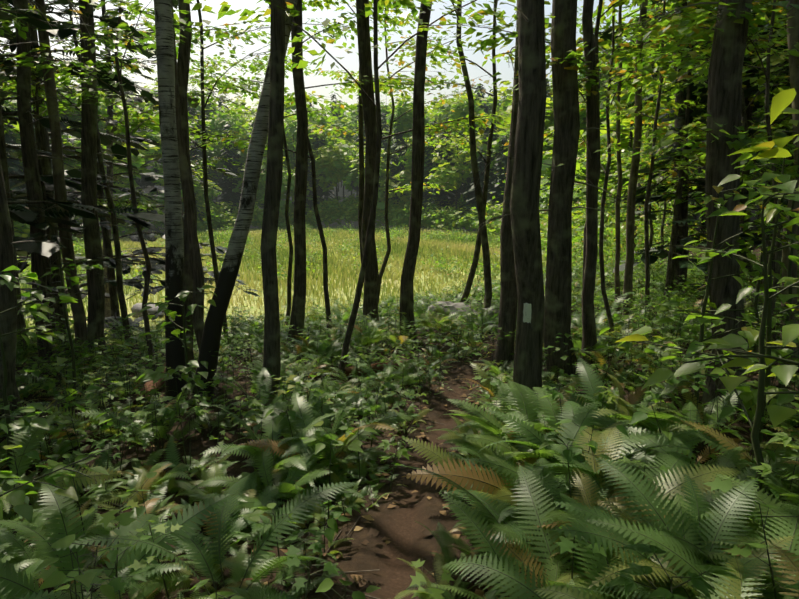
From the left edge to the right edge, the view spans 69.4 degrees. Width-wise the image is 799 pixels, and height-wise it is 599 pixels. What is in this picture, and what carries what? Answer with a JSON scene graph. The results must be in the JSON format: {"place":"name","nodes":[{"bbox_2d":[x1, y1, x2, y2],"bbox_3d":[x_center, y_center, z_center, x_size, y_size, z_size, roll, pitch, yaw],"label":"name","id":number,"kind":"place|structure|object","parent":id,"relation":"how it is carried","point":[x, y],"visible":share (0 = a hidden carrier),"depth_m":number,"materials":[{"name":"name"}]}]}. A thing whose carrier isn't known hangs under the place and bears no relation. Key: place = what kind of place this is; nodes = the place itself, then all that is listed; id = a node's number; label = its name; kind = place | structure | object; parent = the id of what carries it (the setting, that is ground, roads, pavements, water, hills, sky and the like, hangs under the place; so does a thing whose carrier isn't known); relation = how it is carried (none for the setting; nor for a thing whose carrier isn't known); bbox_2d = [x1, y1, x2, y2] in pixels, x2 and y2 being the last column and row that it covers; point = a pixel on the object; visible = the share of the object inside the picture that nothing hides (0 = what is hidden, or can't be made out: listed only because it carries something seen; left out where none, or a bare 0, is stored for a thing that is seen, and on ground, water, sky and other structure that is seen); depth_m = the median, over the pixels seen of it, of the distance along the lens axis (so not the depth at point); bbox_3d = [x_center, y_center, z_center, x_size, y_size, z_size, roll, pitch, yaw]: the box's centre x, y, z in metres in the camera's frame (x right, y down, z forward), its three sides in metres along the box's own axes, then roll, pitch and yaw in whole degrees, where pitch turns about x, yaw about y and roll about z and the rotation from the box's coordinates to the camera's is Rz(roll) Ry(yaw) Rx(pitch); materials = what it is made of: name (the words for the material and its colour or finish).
{"place":"outdoors","nodes":[
{"label":"outdoors","id":0,"kind":"place"},
{"bbox_2d":[0,0,666,171],"label":"sky","id":1,"kind":"structure","parent":0,"point":[350,61],"materials":[{"name":"white"}]},
{"bbox_2d":[0,0,798,522],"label":"tree","id":2,"kind":"object","parent":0,"point":[520,256],"depth_m":7.30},
{"bbox_2d":[523,303,531,322],"bbox_3d":[1.107,0.117,5.006,0.076,0.182,0.006,5,11,26],"label":"trail marker","id":3,"kind":"object","parent":2,"relation":"attached to","point":[527,310],"visible":1,"depth_m":5.00,"materials":[{"name":"white paint"}]},
{"bbox_2d":[0,180,798,598],"bbox_3d":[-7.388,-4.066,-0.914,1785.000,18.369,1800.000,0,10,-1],"label":"ground","id":4,"kind":"structure","parent":0,"point":[402,530],"depth_m":4.69,"materials":[{"name":"green plant"}]},
{"bbox_2d":[154,0,297,401],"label":"birch trees","id":5,"kind":"object","parent":4,"relation":"on","point":[174,282],"visible":0.77,"depth_m":6.30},
{"bbox_2d":[133,361,402,406],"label":"fallen logs","id":6,"kind":"object","parent":4,"relation":"on","point":[150,384],"visible":0.4,"depth_m":7.72,"materials":[{"name":"brown wood"}]},
{"bbox_2d":[19,224,597,345],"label":"meadow grass","id":7,"kind":"structure","parent":4,"relation":"on","point":[344,272],"depth_m":46.37,"materials":[{"name":"green plant"}]},
{"bbox_2d":[0,0,718,322],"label":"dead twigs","id":8,"kind":"object","parent":4,"relation":"on","point":[489,220],"visible":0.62,"depth_m":6.86,"materials":[{"name":"brown wood"}]},
{"bbox_2d":[0,0,788,292],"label":"trees","id":9,"kind":"object","parent":4,"relation":"on","point":[467,190],"depth_m":105.07,"materials":[{"name":"green plant"}]},
{"bbox_2d":[0,258,798,598],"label":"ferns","id":10,"kind":"object","parent":4,"relation":"on","point":[540,482],"visible":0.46,"depth_m":3.43,"materials":[{"name":"green plant"}]},
{"bbox_2d":[0,250,798,598],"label":"undergrowth plants","id":11,"kind":"object","parent":4,"relation":"on","point":[52,576],"visible":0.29,"depth_m":4.57,"materials":[{"name":"green plant"}]},
{"bbox_2d":[0,0,798,337],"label":"tree foliage","id":12,"kind":"object","parent":4,"relation":"on","point":[22,214],"visible":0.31,"depth_m":13.04,"materials":[{"name":"green plant"}]},
{"bbox_2d":[0,370,798,598],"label":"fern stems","id":13,"kind":"object","parent":4,"relation":"on","point":[441,491],"visible":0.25,"depth_m":2.94,"materials":[{"name":"green plant"}]},
{"bbox_2d":[0,67,798,598],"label":"plants","id":14,"kind":"object","parent":4,"relation":"on","point":[764,381],"visible":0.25,"depth_m":4.72,"materials":[{"name":"green plant"}]},
{"bbox_2d":[1,310,798,598],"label":"leaf litter","id":15,"kind":"object","parent":4,"relation":"on","point":[358,578],"visible":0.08,"depth_m":3.83,"materials":[{"name":"brown plant"}]},
{"bbox_2d":[34,0,798,371],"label":"tree trunks","id":16,"kind":"object","parent":4,"relation":"on","point":[80,322],"visible":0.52,"depth_m":9.61,"materials":[{"name":"plant"}]},
{"bbox_2d":[131,288,763,325],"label":"rocks","id":17,"kind":"object","parent":4,"relation":"on","point":[136,308],"visible":0.17,"depth_m":12.63,"materials":[{"name":"grey stone"}]}
]}

